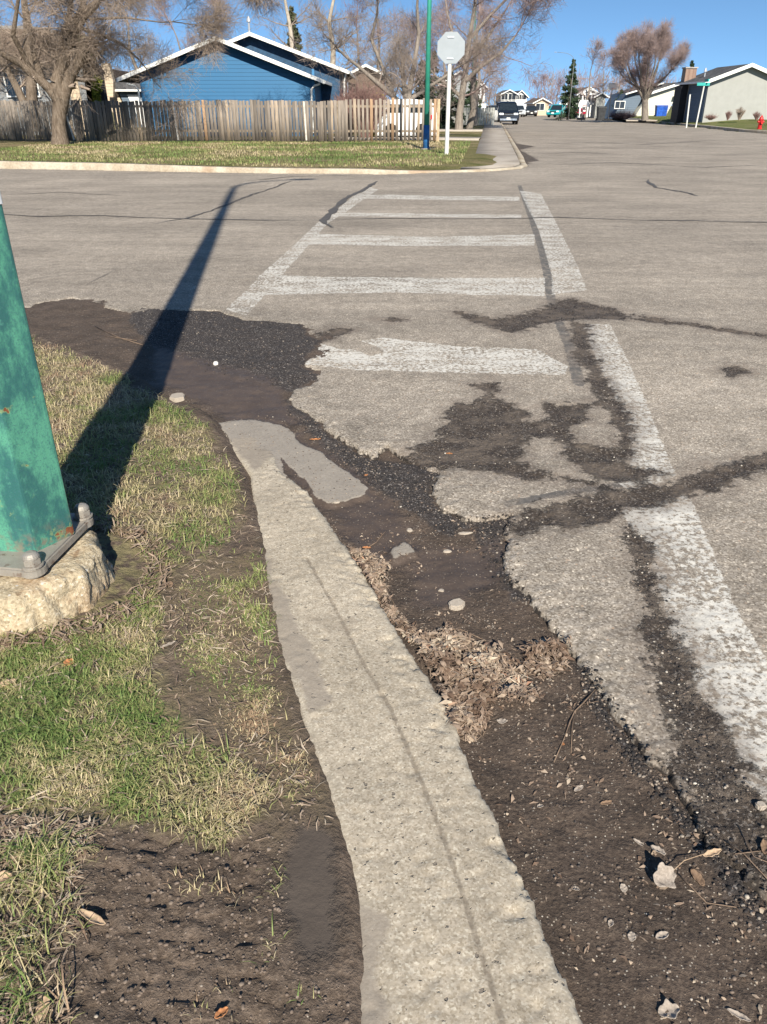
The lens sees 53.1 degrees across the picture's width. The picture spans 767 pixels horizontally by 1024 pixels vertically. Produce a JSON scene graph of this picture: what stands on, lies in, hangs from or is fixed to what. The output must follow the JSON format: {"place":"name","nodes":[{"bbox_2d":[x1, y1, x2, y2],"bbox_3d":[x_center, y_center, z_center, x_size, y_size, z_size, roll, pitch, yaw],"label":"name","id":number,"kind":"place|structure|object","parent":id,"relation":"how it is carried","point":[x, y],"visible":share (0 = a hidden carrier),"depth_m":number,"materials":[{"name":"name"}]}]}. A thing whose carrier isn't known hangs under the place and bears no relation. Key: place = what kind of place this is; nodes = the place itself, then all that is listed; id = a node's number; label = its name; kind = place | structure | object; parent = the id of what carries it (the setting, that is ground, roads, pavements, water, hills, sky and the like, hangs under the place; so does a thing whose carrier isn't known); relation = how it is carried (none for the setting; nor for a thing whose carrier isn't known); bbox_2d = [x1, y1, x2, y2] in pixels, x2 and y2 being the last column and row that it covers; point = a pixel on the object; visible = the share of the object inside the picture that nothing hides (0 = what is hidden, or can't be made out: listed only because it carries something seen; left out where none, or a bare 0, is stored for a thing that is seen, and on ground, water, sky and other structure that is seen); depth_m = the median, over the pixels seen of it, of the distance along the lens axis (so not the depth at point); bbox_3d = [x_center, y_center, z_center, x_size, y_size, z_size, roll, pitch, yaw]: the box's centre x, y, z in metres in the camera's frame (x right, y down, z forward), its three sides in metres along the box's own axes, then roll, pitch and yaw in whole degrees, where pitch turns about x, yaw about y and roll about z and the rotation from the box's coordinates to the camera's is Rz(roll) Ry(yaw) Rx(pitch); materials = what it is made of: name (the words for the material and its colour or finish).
{"place":"outdoors","nodes":[
{"label":"outdoors","id":0,"kind":"place"},
{"bbox_2d":[0,333,363,1023],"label":"verge soil","id":1,"kind":"structure","parent":0,"point":[320,915],"depth_m":1.80,"materials":[{"name":"soil"}]},
{"bbox_2d":[0,870,12,881],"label":"dead leaf","id":2,"kind":"object","parent":1,"relation":"on","point":[5,877],"visible":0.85,"depth_m":1.67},
{"bbox_2d":[35,995,49,1022],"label":"dead leaf","id":3,"kind":"object","parent":1,"relation":"on","point":[45,1000],"visible":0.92,"depth_m":1.43,"materials":[{"name":"plant"}]},
{"bbox_2d":[0,192,114,636],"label":"lamp post","id":4,"kind":"object","parent":1,"relation":"on","point":[56,565],"visible":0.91,"depth_m":2.47,"materials":[{"name":"metal"}]},
{"bbox_2d":[0,508,179,652],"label":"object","id":5,"kind":"object","parent":1,"relation":"on","point":[121,605],"visible":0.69,"depth_m":2.62,"materials":[{"name":"plant"}]},
{"bbox_2d":[79,908,105,924],"bbox_3d":[-0.606,0.842,1.597,0.071,0.007,0.020,15,28,21],"label":"dead leaf","id":6,"kind":"object","parent":1,"relation":"on","point":[88,915],"visible":0.97,"depth_m":1.60,"materials":[{"name":"plant"}]},
{"bbox_2d":[0,334,331,1023],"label":"grass","id":7,"kind":"structure","parent":1,"relation":"on","point":[106,771],"depth_m":2.16,"materials":[{"name":"plant"}]},
{"bbox_2d":[214,1006,228,1018],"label":"dead leaf","id":8,"kind":"object","parent":1,"relation":"on","point":[220,1012],"visible":1,"depth_m":1.45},
{"bbox_2d":[0,112,496,169],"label":"lawn","id":9,"kind":"structure","parent":0,"point":[472,158],"depth_m":24.73,"materials":[{"name":"plant"}]},
{"bbox_2d":[0,0,72,128],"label":"bare tree","id":10,"kind":"object","parent":9,"relation":"on","point":[31,89],"visible":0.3,"depth_m":36.65,"materials":[{"name":"brown plant"}]},
{"bbox_2d":[0,26,107,134],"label":"house","id":11,"kind":"structure","parent":9,"relation":"on","point":[78,95],"depth_m":40.32,"materials":[{"name":"grey"}]},
{"bbox_2d":[3,69,40,96],"bbox_3d":[-18.906,-22.390,40.105,1.762,1.290,0.080,0,28,0],"label":"window","id":12,"kind":"structure","parent":11,"relation":"in","point":[7,87],"depth_m":40.19,"materials":[{"name":"white glass"}]},
{"bbox_2d":[77,35,101,103],"bbox_3d":[-15.018,-22.361,39.434,1.187,3.839,0.833,0,28,0],"label":"ivy","id":13,"kind":"object","parent":11,"relation":"attached to","point":[96,92],"visible":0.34,"depth_m":39.62,"materials":[{"name":"green plant"}]},
{"bbox_2d":[101,63,144,126],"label":"house","id":14,"kind":"structure","parent":9,"relation":"on","point":[120,91],"depth_m":54.39,"materials":[{"name":"beige"}]},
{"bbox_2d":[127,95,144,123],"bbox_3d":[-17.355,-28.629,54.960,1.655,2.167,0.057,0,28,0],"label":"door","id":15,"kind":"structure","parent":14,"relation":"in","point":[131,97],"depth_m":54.57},
{"bbox_2d":[105,1,161,71],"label":"bare tree","id":16,"kind":"object","parent":9,"relation":"on","point":[137,51],"visible":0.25,"depth_m":60.29,"materials":[{"name":"brown plant"}]},
{"bbox_2d":[0,0,294,144],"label":"bare tree","id":17,"kind":"object","parent":9,"relation":"on","point":[83,51],"visible":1,"depth_m":29.66,"materials":[{"name":"brown plant"}]},
{"bbox_2d":[141,0,198,58],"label":"bare tree","id":18,"kind":"object","parent":9,"relation":"on","point":[160,5],"visible":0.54,"depth_m":75.99,"materials":[{"name":"grey plant"}]},
{"bbox_2d":[200,0,231,38],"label":"bare tree","id":19,"kind":"object","parent":9,"relation":"on","point":[217,9],"visible":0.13,"depth_m":80.16,"materials":[{"name":"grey plant"}]},
{"bbox_2d":[0,98,439,141],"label":"wooden fence","id":20,"kind":"object","parent":9,"relation":"on","point":[15,131],"visible":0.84,"depth_m":33.39,"materials":[{"name":"brown wood"}]},
{"bbox_2d":[116,16,355,135],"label":"house","id":21,"kind":"structure","parent":9,"relation":"on","point":[260,68],"depth_m":38.54,"materials":[{"name":"blue"}]},
{"bbox_2d":[246,0,327,49],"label":"bare tree","id":22,"kind":"object","parent":9,"relation":"on","point":[290,34],"visible":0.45,"depth_m":48.95,"materials":[{"name":"brown plant"}]},
{"bbox_2d":[283,6,302,51],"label":"spruce tree","id":23,"kind":"object","parent":9,"relation":"on","point":[296,34],"visible":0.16,"depth_m":72.06,"materials":[{"name":"green plant"}]},
{"bbox_2d":[295,0,374,68],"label":"birch tree","id":24,"kind":"object","parent":9,"relation":"on","point":[333,52],"visible":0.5,"depth_m":50.72,"materials":[{"name":"brown plant"}]},
{"bbox_2d":[330,82,356,136],"bbox_3d":[-1.671,-19.280,36.824,2.169,2.430,2.185,0,28,0],"label":"bare shrub","id":25,"kind":"object","parent":9,"relation":"on","point":[340,92],"visible":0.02,"depth_m":36.61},
{"bbox_2d":[335,0,384,88],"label":"bare tree","id":26,"kind":"object","parent":9,"relation":"on","point":[356,25],"visible":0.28,"depth_m":63.07,"materials":[{"name":"brown plant"}]},
{"bbox_2d":[334,67,394,137],"bbox_3d":[-0.989,-18.840,35.372,2.942,3.017,2.907,22,35,35],"label":"bare shrub","id":27,"kind":"object","parent":9,"relation":"on","point":[362,95],"visible":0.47,"depth_m":35.05,"materials":[{"name":"plant"}]},
{"bbox_2d":[347,64,383,99],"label":"house","id":28,"kind":"structure","parent":9,"relation":"on","point":[364,66],"depth_m":52.30,"materials":[{"name":"brown"}]},
{"bbox_2d":[349,0,406,98],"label":"bare tree","id":29,"kind":"object","parent":9,"relation":"on","point":[380,38],"visible":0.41,"depth_m":55.60,"materials":[{"name":"brown plant"}]},
{"bbox_2d":[293,0,514,119],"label":"bare tree","id":30,"kind":"object","parent":9,"relation":"on","point":[399,60],"visible":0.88,"depth_m":35.17,"materials":[{"name":"brown plant"}]},
{"bbox_2d":[117,64,696,106],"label":"distant trees","id":31,"kind":"object","parent":9,"relation":"on","point":[554,81],"visible":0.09,"depth_m":200.18,"materials":[{"name":"plant"}]},
{"bbox_2d":[421,0,431,149],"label":"lamp post","id":32,"kind":"object","parent":9,"relation":"on","point":[426,129],"visible":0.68,"depth_m":26.65,"materials":[{"name":"metal"}]},
{"bbox_2d":[414,60,444,128],"bbox_3d":[2.655,-26.608,49.326,2.270,4.293,2.731,-12,30,-22],"label":"spruce tree","id":33,"kind":"object","parent":9,"relation":"on","point":[421,97],"visible":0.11,"depth_m":48.92,"materials":[{"name":"green plant"}]},
{"bbox_2d":[424,51,441,107],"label":"spruce tree","id":34,"kind":"object","parent":9,"relation":"on","point":[434,93],"visible":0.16,"depth_m":69.48,"materials":[{"name":"green plant"}]},
{"bbox_2d":[425,0,471,105],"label":"bare tree","id":35,"kind":"object","parent":9,"relation":"on","point":[451,11],"visible":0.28,"depth_m":58.96,"materials":[{"name":"brown plant"}]},
{"bbox_2d":[437,32,464,153],"bbox_3d":[2.054,-12.930,24.031,0.829,3.565,0.163,0,28,0],"label":"stop sign","id":36,"kind":"object","parent":9,"relation":"on","point":[450,48],"visible":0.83,"depth_m":23.42,"materials":[{"name":"metal"}]},
{"bbox_2d":[437,72,466,127],"bbox_3d":[4.518,-29.173,54.695,2.546,4.016,3.200,23,35,36],"label":"spruce tree","id":37,"kind":"object","parent":9,"relation":"on","point":[443,115],"visible":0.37,"depth_m":54.45,"materials":[{"name":"green plant"}]},
{"bbox_2d":[435,70,481,118],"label":"house","id":38,"kind":"structure","parent":9,"relation":"on","point":[458,87],"depth_m":83.07,"materials":[{"name":"grey"}]},
{"bbox_2d":[364,0,565,129],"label":"street tree","id":39,"kind":"object","parent":9,"relation":"on","point":[465,78],"visible":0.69,"depth_m":44.34,"materials":[{"name":"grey plant"}]},
{"bbox_2d":[464,80,481,123],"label":"spruce tree","id":40,"kind":"object","parent":9,"relation":"on","point":[467,101],"visible":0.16,"depth_m":65.17,"materials":[{"name":"green plant"}]},
{"bbox_2d":[446,0,517,128],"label":"bare tree","id":41,"kind":"object","parent":9,"relation":"on","point":[471,118],"visible":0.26,"depth_m":49.43,"materials":[{"name":"brown plant"}]},
{"bbox_2d":[467,3,507,125],"bbox_3d":[6.994,-33.258,56.964,4.331,8.436,3.826,21,34,34],"label":"bare tree","id":42,"kind":"object","parent":9,"relation":"on","point":[478,86],"visible":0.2,"depth_m":57.41,"materials":[{"name":"brown plant"}]},
{"bbox_2d":[476,51,503,106],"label":"bare tree","id":43,"kind":"object","parent":9,"relation":"on","point":[488,85],"visible":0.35,"depth_m":87.11,"materials":[{"name":"brown plant"}]},
{"bbox_2d":[485,78,505,104],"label":"bare tree","id":44,"kind":"object","parent":9,"relation":"on","point":[494,98],"visible":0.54,"depth_m":122.71,"materials":[{"name":"brown plant"}]},
{"bbox_2d":[496,90,518,104],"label":"house","id":45,"kind":"structure","parent":9,"relation":"on","point":[509,95],"depth_m":145.21,"materials":[{"name":"grey"}]},
{"bbox_2d":[0,115,766,900],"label":"road","id":46,"kind":"structure","parent":0,"point":[428,303],"depth_m":5.77,"materials":[{"name":"asphalt"}]},
{"bbox_2d":[4,214,251,219],"bbox_3d":[-5.843,-4.761,12.286,9.865,0.015,0.301,4,28,8],"label":"crack seal","id":47,"kind":"object","parent":46,"relation":"on","point":[129,216],"visible":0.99,"depth_m":12.17,"materials":[{"name":"asphalt"}]},
{"bbox_2d":[153,181,289,223],"bbox_3d":[-2.639,-5.954,14.548,0.307,0.008,7.375,5,28,9],"label":"crack seal","id":48,"kind":"object","parent":46,"relation":"on","point":[230,202],"visible":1,"depth_m":13.70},
{"bbox_2d":[0,122,527,174],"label":"kerb","id":49,"kind":"structure","parent":46,"relation":"on","point":[100,166],"depth_m":20.30,"materials":[{"name":"concrete"}]},
{"bbox_2d":[319,181,376,226],"bbox_3d":[-0.609,-5.837,14.324,0.366,0.013,7.533,2,28,4],"label":"crack seal","id":50,"kind":"object","parent":46,"relation":"on","point":[327,216],"visible":1,"depth_m":13.19,"materials":[{"name":"asphalt"}]},
{"bbox_2d":[494,102,519,123],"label":"parked car","id":51,"kind":"object","parent":46,"relation":"on","point":[506,111],"visible":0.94,"depth_m":69.85,"materials":[{"name":"paint"}]},
{"bbox_2d":[514,90,528,107],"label":"house","id":52,"kind":"structure","parent":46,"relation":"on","point":[521,98],"depth_m":149.75,"materials":[{"name":"white"}]},
{"bbox_2d":[517,105,525,116],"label":"parked car","id":53,"kind":"object","parent":46,"relation":"on","point":[522,111],"visible":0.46,"depth_m":115.72,"materials":[{"name":"paint"}]},
{"bbox_2d":[329,217,731,221],"bbox_3d":[3.763,-4.462,11.727,9.462,0.014,0.533,1,28,2],"label":"crack seal","id":54,"kind":"object","parent":46,"relation":"on","point":[562,217],"visible":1,"depth_m":11.82,"materials":[{"name":"asphalt"}]},
{"bbox_2d":[525,106,537,115],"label":"parked car","id":55,"kind":"object","parent":46,"relation":"on","point":[531,110],"visible":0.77,"depth_m":121.11,"materials":[{"name":"paint"}]},
{"bbox_2d":[528,78,542,100],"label":"bare tree","id":56,"kind":"object","parent":46,"relation":"on","point":[537,85],"visible":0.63,"depth_m":153.42,"materials":[{"name":"brown plant"}]},
{"bbox_2d":[524,98,551,114],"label":"house","id":57,"kind":"structure","parent":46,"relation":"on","point":[541,105],"depth_m":132.77,"materials":[{"name":"beige"}]},
{"bbox_2d":[538,74,553,99],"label":"bare tree","id":58,"kind":"object","parent":46,"relation":"on","point":[541,82],"visible":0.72,"depth_m":140.05,"materials":[{"name":"grey plant"}]},
{"bbox_2d":[546,104,565,116],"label":"parked car","id":59,"kind":"object","parent":46,"relation":"on","point":[554,110],"visible":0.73,"depth_m":94.72,"materials":[{"name":"paint"}]},
{"bbox_2d":[547,76,564,104],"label":"bare tree","id":60,"kind":"object","parent":46,"relation":"on","point":[558,85],"visible":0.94,"depth_m":131.33,"materials":[{"name":"brown plant"}]},
{"bbox_2d":[554,59,580,120],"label":"spruce tree","id":61,"kind":"object","parent":46,"relation":"on","point":[574,104],"visible":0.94,"depth_m":85.90,"materials":[{"name":"green plant"}]},
{"bbox_2d":[566,87,598,117],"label":"house","id":62,"kind":"structure","parent":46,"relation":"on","point":[578,95],"depth_m":107.46,"materials":[{"name":"grey"}]},
{"bbox_2d":[577,100,589,119],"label":"basketball hoop","id":63,"kind":"object","parent":46,"relation":"on","point":[584,103],"visible":1,"depth_m":82.66,"materials":[{"name":"metal"}]},
{"bbox_2d":[575,36,609,117],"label":"bare tree","id":64,"kind":"object","parent":46,"relation":"on","point":[593,58],"visible":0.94,"depth_m":102.27,"materials":[{"name":"brown plant"}]},
{"bbox_2d":[587,92,609,117],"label":"house","id":65,"kind":"structure","parent":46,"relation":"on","point":[598,101],"depth_m":104.36,"materials":[{"name":"grey paint"}]},
{"bbox_2d":[580,89,596,115],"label":"porch","id":66,"kind":"object","parent":65,"relation":"attached to","point":[591,94],"visible":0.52,"depth_m":104.60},
{"bbox_2d":[595,106,606,120],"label":"wheelie bin","id":67,"kind":"object","parent":46,"relation":"on","point":[601,113],"visible":1,"depth_m":77.79,"materials":[{"name":"plastic"}]},
{"bbox_2d":[590,48,616,98],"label":"bare tree","id":68,"kind":"object","parent":46,"relation":"on","point":[602,61],"visible":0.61,"depth_m":108.22,"materials":[{"name":"grey plant"}]},
{"bbox_2d":[604,83,618,120],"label":"basketball hoop","id":69,"kind":"object","parent":46,"relation":"on","point":[610,86],"visible":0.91,"depth_m":78.45,"materials":[{"name":"metal"}]},
{"bbox_2d":[637,121,766,133],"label":"kerb","id":70,"kind":"structure","parent":46,"relation":"on","point":[728,128],"depth_m":56.47,"materials":[{"name":"concrete"}]},
{"bbox_2d":[695,79,709,127],"bbox_3d":[24.061,-30.918,58.161,0.881,3.256,0.653,-15,32,-27],"label":"street sign","id":71,"kind":"object","parent":46,"relation":"on","point":[704,84],"visible":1,"depth_m":57.76,"materials":[{"name":"metal"}]},
{"bbox_2d":[755,801,766,810],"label":"concrete chip","id":72,"kind":"object","parent":46,"relation":"on","point":[761,805],"visible":1,"depth_m":1.92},
{"bbox_2d":[760,839,766,853],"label":"dead leaf","id":73,"kind":"object","parent":46,"relation":"on","point":[763,844],"visible":1,"depth_m":1.82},
{"bbox_2d":[0,0,766,105],"label":"sky","id":74,"kind":"structure","parent":0,"point":[721,33],"materials":[{"name":"blue"}]},
{"bbox_2d":[25,299,766,1023],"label":"gutter dirt","id":75,"kind":"structure","parent":0,"point":[221,397],"depth_m":2.21,"materials":[{"name":"soil"}]},
{"bbox_2d":[169,393,184,402],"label":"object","id":76,"kind":"object","parent":75,"relation":"on","point":[177,397],"visible":0.95,"depth_m":4.61,"materials":[{"name":"stone"}]},
{"bbox_2d":[448,598,464,610],"bbox_3d":[0.261,0.331,2.744,0.060,0.022,0.057,0,29,0],"label":"stone","id":77,"kind":"object","parent":75,"relation":"on","point":[457,604],"visible":1,"depth_m":2.73,"materials":[{"name":"stone"}]},
{"bbox_2d":[347,543,578,742],"bbox_3d":[0.279,0.339,2.677,0.556,0.082,1.143,-9,29,-16],"label":"leaf mat","id":78,"kind":"object","parent":75,"relation":"on","point":[462,706],"visible":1,"depth_m":2.42,"materials":[{"name":"plant"}]},
{"bbox_2d":[360,514,766,1023],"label":"leaf scraps","id":79,"kind":"object","parent":75,"relation":"on","point":[761,909],"visible":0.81,"depth_m":1.93,"materials":[{"name":"plant"}]},
{"bbox_2d":[554,689,597,761],"bbox_3d":[0.547,0.610,2.222,0.074,0.022,0.338,16,32,28],"label":"twig","id":80,"kind":"object","parent":75,"relation":"on","point":[573,714],"visible":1,"depth_m":2.23,"materials":[{"name":"wood"}]},
{"bbox_2d":[627,931,635,941],"bbox_3d":[0.535,0.914,1.655,0.019,0.006,0.020,-12,30,-21],"label":"pebble","id":81,"kind":"object","parent":75,"relation":"on","point":[631,936],"visible":1,"depth_m":1.65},
{"bbox_2d":[651,845,665,854],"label":"dead leaf","id":82,"kind":"object","parent":75,"relation":"on","point":[657,849],"visible":1,"depth_m":1.84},
{"bbox_2d":[655,931,668,938],"bbox_3d":[0.601,0.914,1.658,0.035,0.008,0.018,-4,30,-23],"label":"pebble","id":83,"kind":"object","parent":75,"relation":"on","point":[661,934],"visible":1,"depth_m":1.66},
{"bbox_2d":[658,998,679,1018],"bbox_3d":[0.564,0.984,1.517,0.039,0.017,0.035,13,30,23],"label":"dead leaf","id":84,"kind":"object","parent":75,"relation":"on","point":[673,1009],"visible":1,"depth_m":1.52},
{"bbox_2d":[653,854,702,888],"bbox_3d":[0.692,0.826,1.788,0.161,0.022,0.060,-16,65,-24],"label":"dead leaf","id":85,"kind":"object","parent":75,"relation":"on","point":[664,875],"visible":0.99,"depth_m":1.77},
{"bbox_2d":[690,868,704,885],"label":"dead leaf","id":86,"kind":"object","parent":75,"relation":"on","point":[698,878],"visible":1,"depth_m":1.78,"materials":[{"name":"plant"}]},
{"bbox_2d":[677,873,735,907],"bbox_3d":[0.727,0.866,1.742,0.136,0.014,0.029,25,37,38],"label":"twig","id":87,"kind":"object","parent":75,"relation":"on","point":[699,895],"visible":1,"depth_m":1.74,"materials":[{"name":"wood"}]},
{"bbox_2d":[703,848,721,856],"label":"dead leaf","id":88,"kind":"object","parent":75,"relation":"on","point":[712,852],"visible":1,"depth_m":1.81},
{"bbox_2d":[727,1008,750,1021],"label":"dead leaf","id":89,"kind":"object","parent":75,"relation":"on","point":[739,1015],"visible":1,"depth_m":1.51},
{"bbox_2d":[724,825,766,878],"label":"twig","id":90,"kind":"object","parent":75,"relation":"on","point":[746,852],"visible":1,"depth_m":1.81,"materials":[{"name":"wood"}]},
{"bbox_2d":[219,420,582,1023],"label":"concrete curb","id":91,"kind":"object","parent":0,"point":[451,930],"visible":0.79,"depth_m":1.92,"materials":[{"name":"concrete"}]},
{"bbox_2d":[334,136,480,139],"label":"driveway","id":92,"kind":"structure","parent":0,"point":[461,138],"depth_m":35.27,"materials":[{"name":"concrete"}]},
{"bbox_2d":[377,99,436,136],"bbox_3d":[1.136,-18.918,36.925,2.970,1.651,2.030,0,28,0],"label":"camper trailer","id":93,"kind":"object","parent":92,"relation":"on","point":[416,108],"visible":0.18,"depth_m":36.05,"materials":[{"name":"white metal"}]},
{"bbox_2d":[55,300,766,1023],"bbox_3d":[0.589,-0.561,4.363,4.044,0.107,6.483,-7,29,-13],"label":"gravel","id":94,"kind":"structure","parent":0,"point":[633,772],"depth_m":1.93,"materials":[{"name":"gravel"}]},
{"bbox_2d":[439,129,482,131],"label":"driveway","id":95,"kind":"structure","parent":0,"point":[471,130],"depth_m":46.62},
{"bbox_2d":[460,121,519,168],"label":"pavement","id":96,"kind":"structure","parent":0,"point":[494,140],"depth_m":28.73,"materials":[{"name":"concrete"}]},
{"bbox_2d":[440,108,494,124],"bbox_3d":[6.088,-30.237,58.710,4.770,1.200,0.090,0,28,0],"label":"board fence","id":97,"kind":"object","parent":96,"relation":"on","point":[485,114],"visible":0.34,"depth_m":58.66,"materials":[{"name":"wood"}]},
{"bbox_2d":[624,118,658,120],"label":"driveway","id":98,"kind":"structure","parent":0,"point":[633,119],"depth_m":79.31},
{"bbox_2d":[606,103,637,119],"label":"bare hedge","id":99,"kind":"object","parent":98,"relation":"on","point":[622,115],"visible":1,"depth_m":81.41,"materials":[{"name":"plant"}]},
{"bbox_2d":[632,110,766,133],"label":"lawn","id":100,"kind":"structure","parent":0,"point":[751,124],"depth_m":62.13,"materials":[{"name":"plant"}]},
{"bbox_2d":[605,82,677,118],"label":"house","id":101,"kind":"structure","parent":100,"relation":"on","point":[632,100],"depth_m":90.59,"materials":[{"name":"beige"}]},
{"bbox_2d":[614,101,625,108],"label":"window","id":102,"kind":"structure","parent":101,"relation":"in","point":[618,104],"depth_m":91.14,"materials":[{"name":"white glass"}]},
{"bbox_2d":[604,16,692,120],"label":"bare tree","id":103,"kind":"object","parent":100,"relation":"on","point":[647,48],"visible":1,"depth_m":73.05,"materials":[{"name":"brown plant"}]},
{"bbox_2d":[654,105,663,115],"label":"wheelie bin","id":104,"kind":"object","parent":100,"relation":"on","point":[658,110],"visible":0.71,"depth_m":86.56,"materials":[{"name":"plastic"}]},
{"bbox_2d":[670,63,766,122],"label":"house","id":105,"kind":"structure","parent":100,"relation":"on","point":[735,87],"depth_m":63.67,"materials":[{"name":"grey paint"}]},
{"bbox_2d":[735,107,745,119],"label":"bare shrub","id":106,"kind":"object","parent":100,"relation":"on","point":[739,112],"visible":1,"depth_m":61.14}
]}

